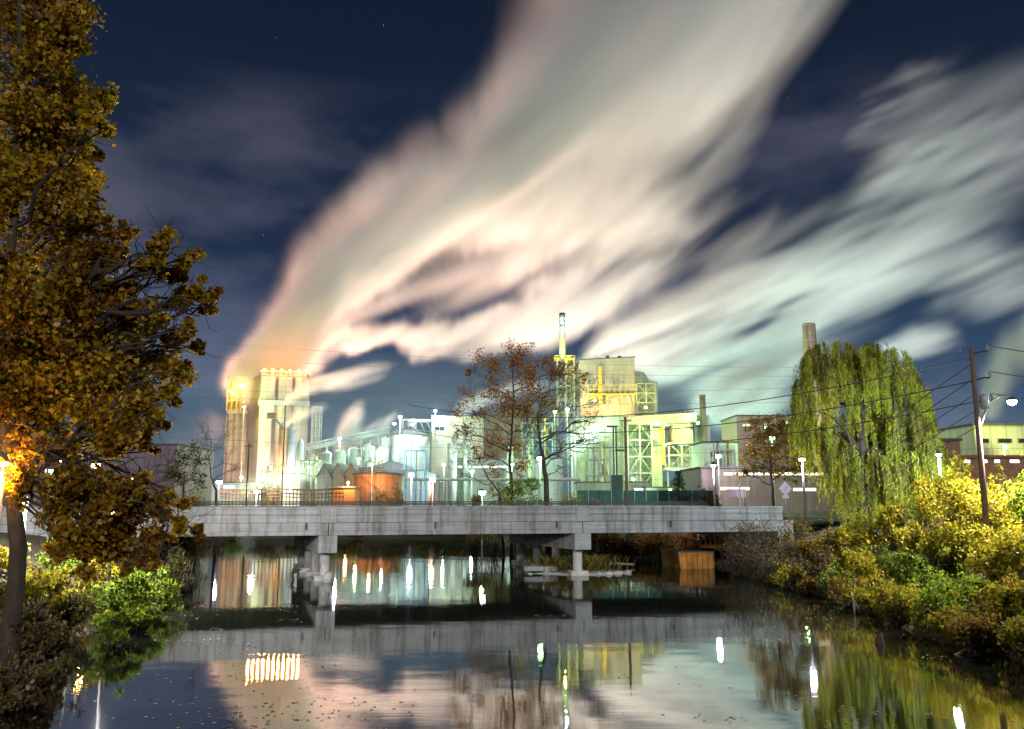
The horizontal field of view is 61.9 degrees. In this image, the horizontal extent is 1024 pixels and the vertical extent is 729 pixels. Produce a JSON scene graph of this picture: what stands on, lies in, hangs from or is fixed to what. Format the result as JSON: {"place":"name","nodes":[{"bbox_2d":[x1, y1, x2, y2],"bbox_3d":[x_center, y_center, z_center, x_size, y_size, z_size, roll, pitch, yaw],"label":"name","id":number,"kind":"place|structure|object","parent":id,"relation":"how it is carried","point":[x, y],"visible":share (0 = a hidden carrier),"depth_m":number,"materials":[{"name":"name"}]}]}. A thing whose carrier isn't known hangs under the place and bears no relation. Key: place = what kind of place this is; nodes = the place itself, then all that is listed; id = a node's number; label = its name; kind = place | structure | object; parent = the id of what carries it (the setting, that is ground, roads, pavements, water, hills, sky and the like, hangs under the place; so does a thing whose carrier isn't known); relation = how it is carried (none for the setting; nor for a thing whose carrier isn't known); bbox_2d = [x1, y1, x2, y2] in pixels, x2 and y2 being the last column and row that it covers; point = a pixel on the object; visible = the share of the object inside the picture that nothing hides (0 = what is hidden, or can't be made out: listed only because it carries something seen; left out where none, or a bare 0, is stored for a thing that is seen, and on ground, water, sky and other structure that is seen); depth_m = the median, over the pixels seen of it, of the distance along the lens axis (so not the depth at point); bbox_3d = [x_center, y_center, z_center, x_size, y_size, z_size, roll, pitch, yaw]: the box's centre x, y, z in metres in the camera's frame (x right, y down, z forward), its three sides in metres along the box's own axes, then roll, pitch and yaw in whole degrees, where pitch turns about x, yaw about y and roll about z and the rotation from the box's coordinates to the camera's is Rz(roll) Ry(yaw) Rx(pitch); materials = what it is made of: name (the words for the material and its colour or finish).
{"place":"outdoors","nodes":[
{"label":"outdoors","id":0,"kind":"place"},
{"bbox_2d":[310,406,322,470],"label":"lattice tower","id":1,"kind":"structure","parent":0,"point":[316,417],"depth_m":318.92,"materials":[{"name":"metal"}]},
{"bbox_2d":[0,539,1023,728],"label":"river","id":2,"kind":"structure","parent":0,"point":[417,619],"depth_m":27.54,"materials":[{"name":"black liquid"}]},
{"bbox_2d":[47,584,1013,728],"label":"floating leaves","id":3,"kind":"object","parent":2,"relation":"on","point":[234,713],"visible":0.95,"depth_m":21.58,"materials":[{"name":"brown plant"}]},
{"bbox_2d":[526,569,628,574],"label":"shoal","id":4,"kind":"structure","parent":2,"relation":"on","point":[559,573],"depth_m":58.79,"materials":[{"name":"stone"}]},
{"bbox_2d":[518,553,653,573],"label":"grass","id":5,"kind":"structure","parent":4,"relation":"on","point":[589,564],"depth_m":59.72,"materials":[{"name":"green plant"}]},
{"bbox_2d":[660,548,714,568],"bbox_3d":[13.468,15.118,65.898,2.800,1.700,5.060,1,-9,-6],"label":"steel barge","id":6,"kind":"object","parent":2,"relation":"on","point":[688,558],"visible":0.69,"depth_m":63.57},
{"bbox_2d":[0,452,1023,668],"bbox_3d":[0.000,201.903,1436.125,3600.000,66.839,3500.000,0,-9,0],"label":"ground","id":7,"kind":"structure","parent":0,"point":[821,525],"depth_m":63.78,"materials":[{"name":"soil"}]},
{"bbox_2d":[0,642,62,713],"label":"shrub","id":8,"kind":"object","parent":7,"relation":"on","point":[24,687],"visible":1,"depth_m":20.71,"materials":[{"name":"brown plant"}]},
{"bbox_2d":[23,558,74,618],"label":"shrub","id":9,"kind":"object","parent":7,"relation":"on","point":[37,584],"visible":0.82,"depth_m":31.89,"materials":[{"name":"yellow plant"}]},
{"bbox_2d":[8,604,92,668],"bbox_3d":[-14.275,8.345,26.216,2.375,1.982,2.776,6,-11,-33],"label":"shrub","id":10,"kind":"object","parent":7,"relation":"on","point":[43,639],"visible":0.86,"depth_m":25.72,"materials":[{"name":"brown plant"}]},
{"bbox_2d":[35,538,81,583],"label":"shrub","id":11,"kind":"object","parent":7,"relation":"on","point":[50,563],"visible":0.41,"depth_m":37.80,"materials":[{"name":"yellow plant"}]},
{"bbox_2d":[44,583,104,635],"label":"shrub","id":12,"kind":"object","parent":7,"relation":"on","point":[69,613],"visible":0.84,"depth_m":31.62,"materials":[{"name":"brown plant"}]},
{"bbox_2d":[73,551,120,599],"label":"shrub","id":13,"kind":"object","parent":7,"relation":"on","point":[101,578],"visible":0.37,"depth_m":37.48,"materials":[{"name":"yellow plant"}]},
{"bbox_2d":[0,444,215,505],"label":"grey warehouse","id":14,"kind":"structure","parent":7,"relation":"on","point":[142,459],"depth_m":174.35,"materials":[{"name":"metal"}]},
{"bbox_2d":[0,0,223,673],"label":"sycamore tree","id":15,"kind":"object","parent":7,"relation":"on","point":[47,360],"visible":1,"depth_m":26.22,"materials":[{"name":"orange plant"}]},
{"bbox_2d":[88,604,143,647],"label":"shrub","id":16,"kind":"object","parent":7,"relation":"on","point":[113,628],"visible":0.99,"depth_m":29.54,"materials":[{"name":"green plant"}]},
{"bbox_2d":[88,559,183,624],"bbox_3d":[-15.476,9.236,34.918,3.323,2.964,2.860,0,-9,0],"label":"shrub","id":17,"kind":"object","parent":7,"relation":"on","point":[115,599],"visible":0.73,"depth_m":34.64,"materials":[{"name":"green plant"}]},
{"bbox_2d":[126,596,164,632],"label":"shrub","id":18,"kind":"object","parent":7,"relation":"on","point":[152,615],"visible":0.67,"depth_m":32.83,"materials":[{"name":"green plant"}]},
{"bbox_2d":[145,566,182,611],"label":"shrub","id":19,"kind":"object","parent":7,"relation":"on","point":[169,594],"visible":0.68,"depth_m":39.50,"materials":[{"name":"green plant"}]},
{"bbox_2d":[162,539,197,595],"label":"shrub","id":20,"kind":"object","parent":7,"relation":"on","point":[175,564],"visible":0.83,"depth_m":45.66,"materials":[{"name":"brown plant"}]},
{"bbox_2d":[162,537,203,568],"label":"shrub","id":21,"kind":"object","parent":7,"relation":"on","point":[189,546],"visible":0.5,"depth_m":60.30,"materials":[{"name":"brown plant"}]},
{"bbox_2d":[157,439,211,551],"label":"olive tree","id":22,"kind":"object","parent":7,"relation":"on","point":[178,476],"visible":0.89,"depth_m":85.84,"materials":[{"name":"green plant"}]},
{"bbox_2d":[196,412,243,554],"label":"bare tree","id":23,"kind":"object","parent":7,"relation":"on","point":[215,537],"visible":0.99,"depth_m":81.33,"materials":[{"name":"brown plant"}]},
{"bbox_2d":[223,376,250,481],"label":"silo row","id":24,"kind":"object","parent":7,"relation":"on","point":[234,386],"visible":0.81,"depth_m":337.13,"materials":[{"name":"concrete"}]},
{"bbox_2d":[211,482,280,505],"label":"loading shed","id":25,"kind":"structure","parent":7,"relation":"on","point":[238,485],"depth_m":259.20,"materials":[{"name":"white paint"}]},
{"bbox_2d":[259,463,286,505],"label":"steelwork","id":26,"kind":"object","parent":7,"relation":"on","point":[269,481],"visible":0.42,"depth_m":253.70,"materials":[{"name":"yellow metal"}]},
{"bbox_2d":[245,369,309,481],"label":"silo house","id":27,"kind":"structure","parent":7,"relation":"on","point":[290,391],"depth_m":325.15,"materials":[{"name":"concrete"}]},
{"bbox_2d":[219,488,343,505],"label":"pipe trestle","id":28,"kind":"object","parent":7,"relation":"on","point":[282,493],"visible":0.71,"depth_m":122.78,"materials":[{"name":"metal"}]},
{"bbox_2d":[285,422,296,472],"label":"storage bin","id":29,"kind":"object","parent":7,"relation":"on","point":[290,453],"visible":0.62,"depth_m":303.65,"materials":[{"name":"metal"}]},
{"bbox_2d":[280,473,307,505],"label":"pump house","id":30,"kind":"structure","parent":7,"relation":"on","point":[296,480],"depth_m":247.83,"materials":[{"name":"white paint"}]},
{"bbox_2d":[300,453,321,505],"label":"steelwork","id":31,"kind":"object","parent":7,"relation":"on","point":[315,469],"visible":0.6,"depth_m":257.18,"materials":[{"name":"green metal"}]},
{"bbox_2d":[316,463,335,505],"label":"gabled shed","id":32,"kind":"structure","parent":7,"relation":"on","point":[324,476],"depth_m":237.99,"materials":[{"name":"metal"}]},
{"bbox_2d":[331,486,361,505],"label":"tool shed","id":33,"kind":"structure","parent":7,"relation":"on","point":[351,493],"depth_m":187.87,"materials":[{"name":"metal"}]},
{"bbox_2d":[305,427,389,465],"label":"inclined conveyor","id":34,"kind":"object","parent":7,"relation":"on","point":[326,444],"visible":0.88,"depth_m":309.74,"materials":[{"name":"grey metal"}]},
{"bbox_2d":[352,469,403,505],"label":"storage tank","id":35,"kind":"object","parent":7,"relation":"on","point":[389,480],"visible":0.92,"depth_m":198.84,"materials":[{"name":"orange metal"}]},
{"bbox_2d":[0,501,793,580],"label":"road bridge","id":36,"kind":"structure","parent":7,"relation":"on","point":[314,531],"depth_m":57.20,"materials":[{"name":"concrete"}]},
{"bbox_2d":[364,460,438,505],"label":"storage shed","id":37,"kind":"structure","parent":7,"relation":"on","point":[394,466],"depth_m":259.92,"materials":[{"name":"metal"}]},
{"bbox_2d":[391,419,430,471],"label":"cone roof tank","id":38,"kind":"object","parent":7,"relation":"on","point":[417,439],"visible":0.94,"depth_m":291.63,"materials":[{"name":"metal"}]},
{"bbox_2d":[403,443,426,505],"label":"scaffold tower","id":39,"kind":"structure","parent":7,"relation":"on","point":[414,469],"depth_m":189.28,"materials":[{"name":"blue metal"}]},
{"bbox_2d":[431,415,483,505],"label":"process building","id":40,"kind":"structure","parent":7,"relation":"on","point":[438,429],"depth_m":297.54,"materials":[{"name":"metal"}]},
{"bbox_2d":[446,436,471,505],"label":"steelwork","id":41,"kind":"object","parent":7,"relation":"on","point":[448,473],"visible":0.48,"depth_m":271.18,"materials":[{"name":"metal"}]},
{"bbox_2d":[443,418,504,556],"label":"bare tree","id":42,"kind":"object","parent":7,"relation":"on","point":[502,538],"visible":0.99,"depth_m":78.56,"materials":[{"name":"brown plant"}]},
{"bbox_2d":[403,478,579,505],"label":"pipe bridge","id":43,"kind":"structure","parent":7,"relation":"on","point":[494,479],"depth_m":237.85,"materials":[{"name":"metal"}]},
{"bbox_2d":[472,476,527,555],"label":"shrub","id":44,"kind":"object","parent":7,"relation":"on","point":[494,552],"visible":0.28,"depth_m":78.37,"materials":[{"name":"green plant"}]},
{"bbox_2d":[484,413,521,457],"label":"process building","id":45,"kind":"structure","parent":7,"relation":"on","point":[502,433],"depth_m":303.92,"materials":[{"name":"metal"}]},
{"bbox_2d":[456,458,563,505],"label":"process building","id":46,"kind":"structure","parent":7,"relation":"on","point":[551,467],"depth_m":277.73,"materials":[{"name":"metal"}]},
{"bbox_2d":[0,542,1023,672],"bbox_3d":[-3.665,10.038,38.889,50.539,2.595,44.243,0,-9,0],"label":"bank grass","id":47,"kind":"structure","parent":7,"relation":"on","point":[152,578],"depth_m":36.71,"materials":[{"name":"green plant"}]},
{"bbox_2d":[492,471,551,556],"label":"shrub","id":48,"kind":"object","parent":7,"relation":"on","point":[528,484],"visible":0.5,"depth_m":78.18,"materials":[{"name":"green plant"}]},
{"bbox_2d":[449,338,598,554],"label":"autumn tree","id":49,"kind":"object","parent":7,"relation":"on","point":[494,364],"visible":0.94,"depth_m":81.99,"materials":[{"name":"brown plant"}]},
{"bbox_2d":[511,359,612,555],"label":"bare tree","id":50,"kind":"object","parent":7,"relation":"on","point":[548,550],"visible":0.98,"depth_m":79.83,"materials":[{"name":"brown plant"}]},
{"bbox_2d":[554,313,574,426],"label":"steel stack","id":51,"kind":"object","parent":7,"relation":"on","point":[562,350],"visible":0.63,"depth_m":307.62,"materials":[{"name":"metal"}]},
{"bbox_2d":[586,436,610,481],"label":"steelwork","id":52,"kind":"object","parent":7,"relation":"on","point":[604,469],"visible":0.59,"depth_m":262.11,"materials":[{"name":"metal"}]},
{"bbox_2d":[573,482,649,498],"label":"compressor house","id":53,"kind":"structure","parent":7,"relation":"on","point":[602,485],"depth_m":229.69,"materials":[{"name":"metal"}]},
{"bbox_2d":[566,356,657,481],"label":"boiler house","id":54,"kind":"structure","parent":7,"relation":"on","point":[630,393],"depth_m":301.93,"materials":[{"name":"metal"}]},
{"bbox_2d":[607,426,623,489],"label":"gallows frame","id":55,"kind":"object","parent":7,"relation":"on","point":[616,481],"visible":0.71,"depth_m":168.56,"materials":[{"name":"metal"}]},
{"bbox_2d":[591,533,647,553],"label":"shrub","id":56,"kind":"object","parent":7,"relation":"on","point":[624,547],"visible":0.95,"depth_m":76.05,"materials":[{"name":"brown plant"}]},
{"bbox_2d":[576,489,715,505],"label":"fence","id":57,"kind":"object","parent":7,"relation":"on","point":[636,495],"visible":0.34,"depth_m":94.87,"materials":[{"name":"green metal"}]},
{"bbox_2d":[639,532,681,555],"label":"shrub","id":58,"kind":"object","parent":7,"relation":"on","point":[663,542],"visible":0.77,"depth_m":73.72,"materials":[{"name":"brown plant"}]},
{"bbox_2d":[622,411,709,486],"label":"process wing","id":59,"kind":"structure","parent":7,"relation":"on","point":[645,464],"depth_m":289.29,"materials":[{"name":"yellow metal"}]},
{"bbox_2d":[690,441,738,467],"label":"storage building","id":60,"kind":"structure","parent":7,"relation":"on","point":[700,452],"depth_m":199.49,"materials":[{"name":"white paint"}]},
{"bbox_2d":[713,514,757,577],"bbox_3d":[15.229,12.134,57.106,3.459,4.228,4.059,0,-9,0],"label":"brush","id":61,"kind":"object","parent":7,"relation":"on","point":[742,572],"visible":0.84,"depth_m":56.46,"materials":[{"name":"brown plant"}]},
{"bbox_2d":[734,515,784,574],"bbox_3d":[16.550,11.924,56.650,4.089,4.040,2.998,-6,-11,32],"label":"brush","id":62,"kind":"object","parent":7,"relation":"on","point":[757,538],"visible":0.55,"depth_m":56.72,"materials":[{"name":"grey plant"}]},
{"bbox_2d":[720,523,799,581],"bbox_3d":[15.859,12.088,53.775,3.680,4.136,4.285,8,-12,-42],"label":"brush","id":63,"kind":"object","parent":7,"relation":"on","point":[766,569],"visible":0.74,"depth_m":53.61,"materials":[{"name":"brown plant"}]},
{"bbox_2d":[679,466,841,511],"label":"long shed","id":64,"kind":"structure","parent":7,"relation":"on","point":[758,492],"depth_m":148.51,"materials":[{"name":"metal"}]},
{"bbox_2d":[720,415,819,465],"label":"storage building","id":65,"kind":"structure","parent":7,"relation":"on","point":[731,431],"depth_m":215.22,"materials":[{"name":"metal"}]},
{"bbox_2d":[733,410,817,505],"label":"golden tree","id":66,"kind":"object","parent":7,"relation":"on","point":[755,453],"visible":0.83,"depth_m":77.44,"materials":[{"name":"brown plant"}]},
{"bbox_2d":[767,558,809,586],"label":"shrub","id":67,"kind":"object","parent":7,"relation":"on","point":[786,574],"visible":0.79,"depth_m":49.38,"materials":[{"name":"yellow plant"}]},
{"bbox_2d":[765,507,820,563],"bbox_3d":[18.171,11.143,54.883,3.666,4.100,3.735,0,-9,0],"label":"brush","id":68,"kind":"object","parent":7,"relation":"on","point":[786,537],"visible":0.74,"depth_m":54.67,"materials":[{"name":"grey plant"}]},
{"bbox_2d":[794,560,821,593],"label":"shrub","id":69,"kind":"object","parent":7,"relation":"on","point":[805,586],"visible":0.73,"depth_m":46.14,"materials":[{"name":"brown plant"}]},
{"bbox_2d":[802,323,821,465],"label":"tall chimney","id":70,"kind":"object","parent":7,"relation":"on","point":[809,334],"visible":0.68,"depth_m":283.19,"materials":[{"name":"concrete"}]},
{"bbox_2d":[794,543,835,579],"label":"shrub","id":71,"kind":"object","parent":7,"relation":"on","point":[820,560],"visible":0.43,"depth_m":47.54,"materials":[{"name":"brown plant"}]},
{"bbox_2d":[795,526,845,567],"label":"shrub","id":72,"kind":"object","parent":7,"relation":"on","point":[808,544],"visible":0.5,"depth_m":50.88,"materials":[{"name":"plant"}]},
{"bbox_2d":[803,555,858,594],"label":"shrub","id":73,"kind":"object","parent":7,"relation":"on","point":[833,573],"visible":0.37,"depth_m":43.58,"materials":[{"name":"green plant"}]},
{"bbox_2d":[815,565,873,604],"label":"shrub","id":74,"kind":"object","parent":7,"relation":"on","point":[836,587],"visible":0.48,"depth_m":41.38,"materials":[{"name":"yellow plant"}]},
{"bbox_2d":[818,509,883,554],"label":"shrub","id":75,"kind":"object","parent":7,"relation":"on","point":[858,535],"visible":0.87,"depth_m":49.64,"materials":[{"name":"yellow plant"}]},
{"bbox_2d":[827,531,890,585],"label":"shrub","id":76,"kind":"object","parent":7,"relation":"on","point":[864,564],"visible":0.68,"depth_m":43.66,"materials":[{"name":"yellow plant"}]},
{"bbox_2d":[832,572,888,612],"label":"shrub","id":77,"kind":"object","parent":7,"relation":"on","point":[858,593],"visible":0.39,"depth_m":38.69,"materials":[{"name":"yellow plant"}]},
{"bbox_2d":[787,340,949,528],"bbox_3d":[25.449,4.803,60.801,13.325,14.340,9.185,0,-9,0],"label":"willow tree","id":78,"kind":"object","parent":7,"relation":"on","point":[850,366],"visible":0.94,"depth_m":59.29,"materials":[{"name":"green plant"}]},
{"bbox_2d":[863,492,916,550],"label":"shrub","id":79,"kind":"object","parent":7,"relation":"on","point":[888,518],"visible":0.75,"depth_m":47.86,"materials":[{"name":"yellow plant"}]},
{"bbox_2d":[870,573,922,626],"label":"shrub","id":80,"kind":"object","parent":7,"relation":"on","point":[897,607],"visible":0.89,"depth_m":34.39,"materials":[{"name":"yellow plant"}]},
{"bbox_2d":[863,533,950,589],"bbox_3d":[18.799,9.445,39.870,2.847,3.061,4.032,4,-10,-24],"label":"shrub","id":81,"kind":"object","parent":7,"relation":"on","point":[912,563],"visible":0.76,"depth_m":39.37,"materials":[{"name":"green plant"}]},
{"bbox_2d":[888,498,952,568],"bbox_3d":[20.936,8.709,43.425,3.098,3.787,3.274,7,-12,-38],"label":"shrub","id":82,"kind":"object","parent":7,"relation":"on","point":[910,543],"visible":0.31,"depth_m":43.28,"materials":[{"name":"yellow plant"}]},
{"bbox_2d":[908,578,963,634],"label":"shrub","id":83,"kind":"object","parent":7,"relation":"on","point":[922,610],"visible":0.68,"depth_m":32.03,"materials":[{"name":"green plant"}]},
{"bbox_2d":[887,468,988,530],"bbox_3d":[23.273,7.641,46.189,3.884,4.251,4.324,1,-9,-9],"label":"shrub","id":84,"kind":"object","parent":7,"relation":"on","point":[927,499],"visible":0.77,"depth_m":46.08,"materials":[{"name":"yellow plant"}]},
{"bbox_2d":[934,451,979,521],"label":"shrub","id":85,"kind":"object","parent":7,"relation":"on","point":[953,463],"visible":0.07,"depth_m":49.23,"materials":[{"name":"yellow plant"}]},
{"bbox_2d":[913,587,1004,642],"bbox_3d":[16.400,9.088,30.677,3.504,1.975,1.994,-3,-10,18],"label":"shrub","id":86,"kind":"object","parent":7,"relation":"on","point":[930,619],"visible":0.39,"depth_m":30.78,"materials":[{"name":"green plant"}]},
{"bbox_2d":[922,561,998,604],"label":"shrub","id":87,"kind":"object","parent":7,"relation":"on","point":[968,585],"visible":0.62,"depth_m":34.41,"materials":[{"name":"green plant"}]},
{"bbox_2d":[915,504,1014,570],"bbox_3d":[21.386,8.192,40.031,4.690,3.239,4.059,0,-9,0],"label":"shrub","id":88,"kind":"object","parent":7,"relation":"on","point":[952,536],"visible":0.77,"depth_m":39.79,"materials":[{"name":"yellow plant"}]},
{"bbox_2d":[906,455,1023,516],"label":"warehouse","id":89,"kind":"structure","parent":7,"relation":"on","point":[1013,465],"depth_m":95.34,"materials":[{"name":"brick"}]},
{"bbox_2d":[939,600,1013,654],"bbox_3d":[15.527,9.169,28.498,2.534,2.426,2.333,-7,-12,39],"label":"shrub","id":90,"kind":"object","parent":7,"relation":"on","point":[966,634],"visible":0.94,"depth_m":28.36,"materials":[{"name":"green plant"}]},
{"bbox_2d":[932,423,1023,454],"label":"lit office","id":91,"kind":"structure","parent":7,"relation":"on","point":[995,436],"depth_m":117.97,"materials":[{"name":"metal"}]},
{"bbox_2d":[969,345,992,542],"bbox_3d":[22.182,4.247,39.732,0.954,10.496,0.392,-2,-9,11],"label":"utility pole","id":92,"kind":"object","parent":7,"relation":"on","point":[984,399],"visible":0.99,"depth_m":39.94,"materials":[{"name":"brown wood"}]},
{"bbox_2d":[407,358,969,417],"bbox_3d":[6.317,2.174,57.374,0.046,2.830,45.951,8,-12,-42],"label":"overhead wire","id":93,"kind":"object","parent":92,"relation":"attached to","point":[722,405],"visible":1,"depth_m":49.80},
{"bbox_2d":[408,381,971,433],"bbox_3d":[6.317,3.260,57.201,0.046,2.830,45.951,8,-12,-42],"label":"overhead wire","id":94,"kind":"object","parent":92,"relation":"attached to","point":[732,422],"visible":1,"depth_m":48.87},
{"bbox_2d":[407,402,973,447],"bbox_3d":[6.317,4.248,57.044,0.046,2.830,45.951,8,-12,-42],"label":"overhead wire","id":95,"kind":"object","parent":92,"relation":"attached to","point":[724,440],"visible":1,"depth_m":49.60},
{"bbox_2d":[939,472,1023,533],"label":"shrub","id":96,"kind":"object","parent":7,"relation":"on","point":[960,500],"visible":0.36,"depth_m":41.37,"materials":[{"name":"yellow plant"}]},
{"bbox_2d":[939,464,1023,528],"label":"shrub","id":97,"kind":"object","parent":7,"relation":"on","point":[1000,479],"visible":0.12,"depth_m":44.87,"materials":[{"name":"yellow plant"}]},
{"bbox_2d":[949,491,1023,547],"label":"shrub","id":98,"kind":"object","parent":7,"relation":"on","point":[993,517],"visible":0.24,"depth_m":40.05,"materials":[{"name":"yellow plant"}]},
{"bbox_2d":[955,521,1023,577],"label":"shrub","id":99,"kind":"object","parent":7,"relation":"on","point":[998,556],"visible":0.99,"depth_m":35.75,"materials":[{"name":"yellow plant"}]},
{"bbox_2d":[978,565,1023,625],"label":"shrub","id":100,"kind":"object","parent":7,"relation":"on","point":[1006,600],"visible":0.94,"depth_m":29.64,"materials":[{"name":"yellow plant"}]},
{"bbox_2d":[992,612,1023,660],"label":"shrub","id":101,"kind":"object","parent":7,"relation":"on","point":[1017,641],"visible":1,"depth_m":26.26,"materials":[{"name":"green plant"}]},
{"bbox_2d":[999,452,1023,525],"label":"shrub","id":102,"kind":"object","parent":7,"relation":"on","point":[1019,512],"visible":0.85,"depth_m":42.11,"materials":[{"name":"yellow plant"}]},
{"bbox_2d":[0,0,1023,500],"label":"sky","id":103,"kind":"structure","parent":0,"point":[688,183],"materials":[{"name":"blue"}]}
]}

